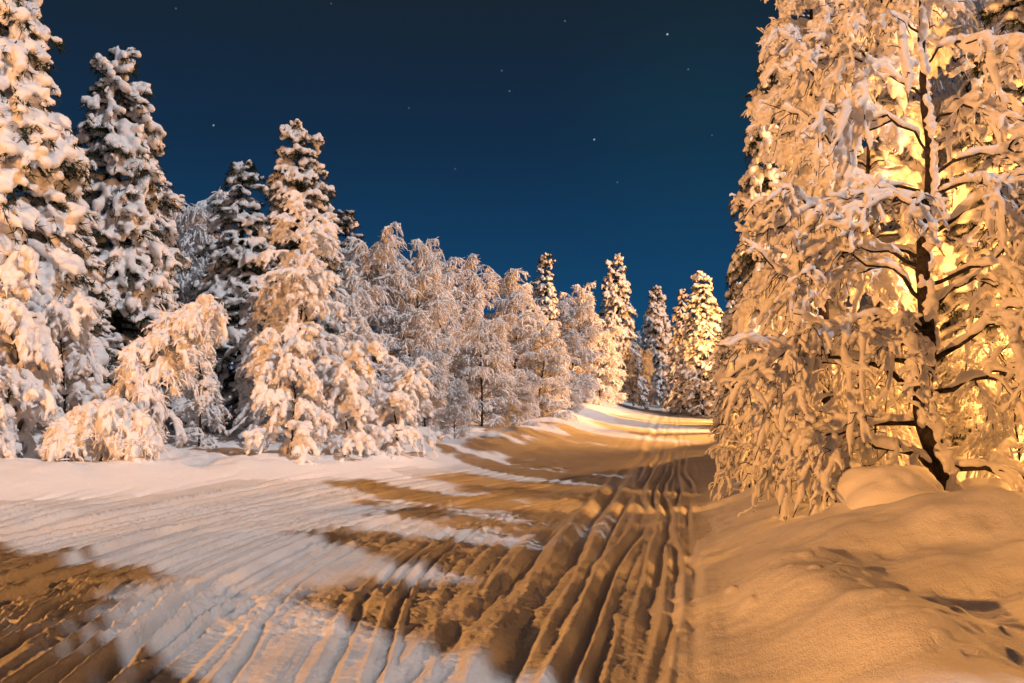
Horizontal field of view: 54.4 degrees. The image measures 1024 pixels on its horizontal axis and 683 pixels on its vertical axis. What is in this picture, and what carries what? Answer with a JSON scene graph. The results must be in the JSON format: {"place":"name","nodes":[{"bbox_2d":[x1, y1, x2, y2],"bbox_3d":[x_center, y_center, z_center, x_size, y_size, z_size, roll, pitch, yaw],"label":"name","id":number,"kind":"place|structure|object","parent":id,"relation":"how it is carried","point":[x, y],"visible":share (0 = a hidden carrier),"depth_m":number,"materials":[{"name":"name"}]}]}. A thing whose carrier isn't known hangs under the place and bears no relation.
{"place":"outdoors","nodes":[
{"label":"outdoors","id":0,"kind":"place"},
{"bbox_2d":[0,404,726,682],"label":"road","id":1,"kind":"structure","parent":0,"point":[562,562],"depth_m":9.47,"materials":[{"name":"white snow"}]},
{"bbox_2d":[4,0,976,372],"label":"sky","id":2,"kind":"structure","parent":0,"point":[507,133],"materials":[{"name":"blue"}]},
{"bbox_2d":[0,379,1023,682],"bbox_3d":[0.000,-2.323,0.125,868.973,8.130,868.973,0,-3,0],"label":"ground","id":3,"kind":"structure","parent":0,"point":[926,587],"depth_m":7.43,"materials":[{"name":"white snow"}]},
{"bbox_2d":[0,365,18,458],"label":"snow laden bush","id":4,"kind":"object","parent":3,"relation":"on","point":[6,375],"visible":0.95,"depth_m":16.68,"materials":[{"name":"white snow"}]},
{"bbox_2d":[0,244,63,458],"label":"snow laden bush","id":5,"kind":"object","parent":3,"relation":"on","point":[25,337],"visible":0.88,"depth_m":17.42,"materials":[{"name":"white snow"}]},
{"bbox_2d":[0,0,118,457],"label":"snowy spruce","id":6,"kind":"object","parent":3,"relation":"on","point":[41,153],"visible":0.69,"depth_m":19.82,"materials":[{"name":"white plant"}]},
{"bbox_2d":[18,286,110,458],"bbox_3d":[-8.505,0.799,18.873,1.986,3.719,1.932,0,-3,-2],"label":"snow laden bush","id":7,"kind":"object","parent":3,"relation":"on","point":[73,313],"visible":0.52,"depth_m":18.75,"materials":[{"name":"white snow"}]},
{"bbox_2d":[19,172,124,430],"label":"snowy spruce","id":8,"kind":"object","parent":3,"relation":"on","point":[107,337],"visible":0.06,"depth_m":22.59,"materials":[{"name":"white plant"}]},
{"bbox_2d":[34,395,170,461],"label":"bent birch","id":9,"kind":"object","parent":3,"relation":"on","point":[117,427],"visible":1,"depth_m":16.72,"materials":[{"name":"white plant"}]},
{"bbox_2d":[71,45,215,433],"bbox_3d":[-9.932,-2.313,25.028,4.974,10.686,5.287,1,-3,-25],"label":"snowy spruce","id":10,"kind":"object","parent":3,"relation":"on","point":[136,204],"visible":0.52,"depth_m":24.63,"materials":[{"name":"white plant"}]},
{"bbox_2d":[97,293,230,460],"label":"bent birch","id":11,"kind":"object","parent":3,"relation":"on","point":[171,347],"visible":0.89,"depth_m":18.02,"materials":[{"name":"white plant"}]},
{"bbox_2d":[128,186,245,408],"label":"frosty birch","id":12,"kind":"object","parent":3,"relation":"on","point":[193,233],"visible":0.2,"depth_m":32.31,"materials":[{"name":"white plant"}]},
{"bbox_2d":[169,331,232,448],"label":"spruce","id":13,"kind":"object","parent":3,"relation":"on","point":[201,404],"visible":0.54,"depth_m":21.81,"materials":[{"name":"white plant"}]},
{"bbox_2d":[165,158,299,428],"bbox_3d":[-7.722,-1.040,28.061,4.258,8.304,3.733,-2,-4,31],"label":"snowy spruce","id":14,"kind":"object","parent":3,"relation":"on","point":[232,276],"visible":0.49,"depth_m":27.59,"materials":[{"name":"white plant"}]},
{"bbox_2d":[233,293,283,438],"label":"snow laden birch","id":15,"kind":"object","parent":3,"relation":"on","point":[244,386],"visible":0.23,"depth_m":24.82,"materials":[{"name":"white plant"}]},
{"bbox_2d":[213,118,356,428],"bbox_3d":[-6.081,-1.753,28.784,4.375,9.398,4.650,-2,-4,35],"label":"snowy spruce","id":16,"kind":"object","parent":3,"relation":"on","point":[281,181],"visible":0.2,"depth_m":28.36,"materials":[{"name":"white plant"}]},
{"bbox_2d":[242,326,337,464],"bbox_3d":[-4.295,1.216,19.440,1.724,3.033,1.813,-1,-3,15],"label":"snow laden bush","id":17,"kind":"object","parent":3,"relation":"on","point":[281,369],"visible":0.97,"depth_m":19.13,"materials":[{"name":"white snow"}]},
{"bbox_2d":[227,190,363,448],"bbox_3d":[-5.131,-0.276,24.096,3.062,6.604,3.317,0,-3,5],"label":"snow laden birch","id":18,"kind":"object","parent":3,"relation":"on","point":[291,292],"visible":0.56,"depth_m":23.65,"materials":[{"name":"white plant"}]},
{"bbox_2d":[303,340,387,461],"bbox_3d":[-3.414,1.402,20.468,1.927,2.930,1.832,-1,-3,24],"label":"snow laden bush","id":19,"kind":"object","parent":3,"relation":"on","point":[338,375],"visible":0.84,"depth_m":20.06,"materials":[{"name":"white snow"}]},
{"bbox_2d":[328,284,386,435],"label":"snow laden birch","id":20,"kind":"object","parent":3,"relation":"on","point":[356,297],"visible":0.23,"depth_m":26.06,"materials":[{"name":"white plant"}]},
{"bbox_2d":[334,209,381,362],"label":"snowy spruce","id":21,"kind":"object","parent":3,"relation":"on","point":[347,221],"visible":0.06,"depth_m":33.09,"materials":[{"name":"white plant"}]},
{"bbox_2d":[329,221,439,421],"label":"frosty birch","id":22,"kind":"object","parent":3,"relation":"on","point":[381,278],"visible":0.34,"depth_m":29.61,"materials":[{"name":"white plant"}]},
{"bbox_2d":[363,354,440,459],"bbox_3d":[-2.471,1.534,21.474,1.626,2.601,1.710,-2,-4,34],"label":"snow laden bush","id":23,"kind":"object","parent":3,"relation":"on","point":[399,394],"visible":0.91,"depth_m":21.18,"materials":[{"name":"white snow"}]},
{"bbox_2d":[372,237,456,409],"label":"frosty birch","id":24,"kind":"object","parent":3,"relation":"on","point":[419,327],"visible":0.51,"depth_m":30.80,"materials":[{"name":"white plant"}]},
{"bbox_2d":[398,344,458,427],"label":"frosty birch","id":25,"kind":"object","parent":3,"relation":"on","point":[437,377],"visible":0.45,"depth_m":27.82,"materials":[{"name":"white plant"}]},
{"bbox_2d":[407,271,492,422],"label":"frosty birch","id":26,"kind":"object","parent":3,"relation":"on","point":[455,325],"visible":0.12,"depth_m":32.78,"materials":[{"name":"white plant"}]},
{"bbox_2d":[427,376,473,439],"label":"frosty birch","id":27,"kind":"object","parent":3,"relation":"on","point":[456,410],"visible":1,"depth_m":25.34,"materials":[{"name":"white plant"}]},
{"bbox_2d":[433,247,524,413],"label":"frosty birch","id":28,"kind":"object","parent":3,"relation":"on","point":[471,291],"visible":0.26,"depth_m":33.85,"materials":[{"name":"white plant"}]},
{"bbox_2d":[442,309,524,427],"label":"frosty birch","id":29,"kind":"object","parent":3,"relation":"on","point":[493,353],"visible":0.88,"depth_m":29.69,"materials":[{"name":"white plant"}]},
{"bbox_2d":[490,370,540,426],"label":"frosty birch","id":30,"kind":"object","parent":3,"relation":"on","point":[526,393],"visible":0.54,"depth_m":30.73,"materials":[{"name":"white plant"}]},
{"bbox_2d":[474,264,570,414],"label":"frosty birch","id":31,"kind":"object","parent":3,"relation":"on","point":[515,300],"visible":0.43,"depth_m":36.63,"materials":[{"name":"white plant"}]},
{"bbox_2d":[510,321,581,421],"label":"frosty birch","id":32,"kind":"object","parent":3,"relation":"on","point":[560,360],"visible":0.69,"depth_m":35.52,"materials":[{"name":"white plant"}]},
{"bbox_2d":[522,252,570,400],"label":"snowy spruce","id":33,"kind":"object","parent":3,"relation":"on","point":[546,290],"visible":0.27,"depth_m":45.83,"materials":[{"name":"white plant"}]},
{"bbox_2d":[558,370,586,410],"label":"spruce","id":34,"kind":"object","parent":3,"relation":"on","point":[576,393],"visible":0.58,"depth_m":39.74,"materials":[{"name":"white plant"}]},
{"bbox_2d":[540,282,607,406],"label":"frosty birch","id":35,"kind":"object","parent":3,"relation":"on","point":[577,319],"visible":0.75,"depth_m":41.77,"materials":[{"name":"white plant"}]},
{"bbox_2d":[570,325,628,406],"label":"frosty birch","id":36,"kind":"object","parent":3,"relation":"on","point":[611,360],"visible":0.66,"depth_m":46.46,"materials":[{"name":"white plant"}]},
{"bbox_2d":[590,253,649,409],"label":"snowy spruce","id":37,"kind":"object","parent":3,"relation":"on","point":[614,295],"visible":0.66,"depth_m":52.49,"materials":[{"name":"white plant"}]},
{"bbox_2d":[634,331,641,345],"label":"snowy spruce","id":38,"kind":"object","parent":3,"relation":"on","point":[639,334],"visible":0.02,"depth_m":65.95,"materials":[{"name":"white plant"}]},
{"bbox_2d":[626,346,660,405],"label":"frosty birch","id":39,"kind":"object","parent":3,"relation":"on","point":[647,366],"visible":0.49,"depth_m":57.70,"materials":[{"name":"white plant"}]},
{"bbox_2d":[635,285,681,406],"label":"snowy spruce","id":40,"kind":"object","parent":3,"relation":"on","point":[656,326],"visible":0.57,"depth_m":61.37,"materials":[{"name":"white plant"}]},
{"bbox_2d":[658,288,696,408],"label":"snowy spruce","id":41,"kind":"object","parent":3,"relation":"on","point":[677,329],"visible":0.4,"depth_m":55.87,"materials":[{"name":"white plant"}]},
{"bbox_2d":[669,271,723,415],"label":"snowy spruce","id":42,"kind":"object","parent":3,"relation":"on","point":[694,370],"visible":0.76,"depth_m":48.59,"materials":[{"name":"white plant"}]},
{"bbox_2d":[702,331,722,416],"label":"snowy spruce","id":43,"kind":"object","parent":3,"relation":"on","point":[710,395],"visible":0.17,"depth_m":45.87,"materials":[{"name":"white plant"}]},
{"bbox_2d":[707,281,740,423],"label":"snowy spruce","id":44,"kind":"object","parent":3,"relation":"on","point":[730,305],"visible":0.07,"depth_m":39.95,"materials":[{"name":"white plant"}]},
{"bbox_2d":[709,273,749,446],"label":"snowy spruce","id":45,"kind":"object","parent":3,"relation":"on","point":[728,295],"depth_m":27.06,"materials":[{"name":"white plant"}]},
{"bbox_2d":[705,377,780,500],"bbox_3d":[3.623,1.768,15.351,1.476,2.671,1.444,0,-3,0],"label":"snowy shrub","id":46,"kind":"object","parent":3,"relation":"on","point":[724,448],"visible":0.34,"depth_m":15.30,"materials":[{"name":"white snow"}]},
{"bbox_2d":[710,45,841,486],"bbox_3d":[4.641,-1.220,17.637,2.548,8.282,2.234,2,-4,-34],"label":"snowy spruce","id":47,"kind":"object","parent":3,"relation":"on","point":[757,177],"visible":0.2,"depth_m":17.38,"materials":[{"name":"white plant"}]},
{"bbox_2d":[737,363,835,516],"bbox_3d":[3.471,1.384,12.067,1.524,2.819,1.558,-1,-3,15],"label":"snowy shrub","id":48,"kind":"object","parent":3,"relation":"on","point":[768,480],"visible":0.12,"depth_m":12.19,"materials":[{"name":"white snow"}]},
{"bbox_2d":[731,0,906,502],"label":"spruce","id":49,"kind":"object","parent":3,"relation":"on","point":[789,152],"visible":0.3,"depth_m":11.89,"materials":[{"name":"white plant"}]},
{"bbox_2d":[761,98,880,386],"bbox_3d":[7.061,-1.660,23.186,4.215,9.766,4.807,-1,-3,15],"label":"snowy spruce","id":50,"kind":"object","parent":3,"relation":"on","point":[862,302],"depth_m":21.91,"materials":[{"name":"white plant"}]},
{"bbox_2d":[782,360,898,507],"bbox_3d":[3.851,1.363,11.581,1.476,2.671,1.444,-2,-4,31],"label":"snowy shrub","id":51,"kind":"object","parent":3,"relation":"on","point":[832,402],"visible":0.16,"depth_m":11.46,"materials":[{"name":"white snow"}]},
{"bbox_2d":[836,350,893,458],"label":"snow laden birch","id":52,"kind":"object","parent":3,"relation":"on","point":[881,407],"visible":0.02,"depth_m":13.37,"materials":[{"name":"white plant"}]},
{"bbox_2d":[707,0,1023,520],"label":"birch","id":53,"kind":"object","parent":3,"relation":"on","point":[808,351],"visible":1,"depth_m":9.91,"materials":[{"name":"white plant"}]},
{"bbox_2d":[811,319,921,490],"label":"snow-covered tree","id":54,"kind":"object","parent":3,"relation":"on","point":[901,432],"visible":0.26,"depth_m":12.63,"materials":[{"name":"white snow"}]},
{"bbox_2d":[779,2,973,442],"bbox_3d":[6.937,-1.877,18.622,3.888,11.037,3.967,-2,-4,38],"label":"spruce","id":55,"kind":"object","parent":3,"relation":"on","point":[883,161],"visible":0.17,"depth_m":17.94,"materials":[{"name":"white plant"}]},
{"bbox_2d":[836,464,943,508],"bbox_3d":[3.484,1.348,9.164,0.910,0.430,0.980,0,-3,0],"label":"snow mound","id":56,"kind":"object","parent":3,"relation":"on","point":[857,487],"visible":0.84,"depth_m":8.87,"materials":[{"name":"white snow"}]},
{"bbox_2d":[878,356,912,455],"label":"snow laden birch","id":57,"kind":"object","parent":3,"relation":"on","point":[904,394],"visible":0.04,"depth_m":14.75,"materials":[{"name":"white plant"}]},
{"bbox_2d":[857,45,947,295],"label":"snowy spruce","id":58,"kind":"object","parent":3,"relation":"on","point":[884,94],"depth_m":25.53,"materials":[{"name":"white plant"}]},
{"bbox_2d":[903,393,957,463],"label":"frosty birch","id":59,"kind":"object","parent":3,"relation":"on","point":[945,420],"visible":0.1,"depth_m":14.16,"materials":[{"name":"white plant"}]},
{"bbox_2d":[860,0,1016,432],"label":"frosty birch","id":60,"kind":"object","parent":3,"relation":"on","point":[967,21],"visible":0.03,"depth_m":19.31,"materials":[{"name":"white plant"}]},
{"bbox_2d":[904,5,1014,409],"bbox_3d":[11.404,-3.256,22.318,7.273,12.669,6.713,-2,-4,38],"label":"snow laden birch","id":61,"kind":"object","parent":3,"relation":"on","point":[954,87],"depth_m":22.06,"materials":[{"name":"white plant"}]},
{"bbox_2d":[914,0,1023,446],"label":"snowy spruce","id":62,"kind":"object","parent":3,"relation":"on","point":[1010,13],"visible":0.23,"depth_m":17.52,"materials":[{"name":"white plant"}]},
{"bbox_2d":[940,334,1022,455],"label":"frosty birch","id":63,"kind":"object","parent":3,"relation":"on","point":[970,405],"visible":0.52,"depth_m":14.19,"materials":[{"name":"white plant"}]},
{"bbox_2d":[965,341,1023,478],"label":"snowy shrub","id":64,"kind":"object","parent":3,"relation":"on","point":[990,440],"visible":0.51,"depth_m":11.19,"materials":[{"name":"white snow"}]},
{"bbox_2d":[983,308,1023,448],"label":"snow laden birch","id":65,"kind":"object","parent":3,"relation":"on","point":[1002,340],"visible":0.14,"depth_m":14.59,"materials":[{"name":"white plant"}]}
]}

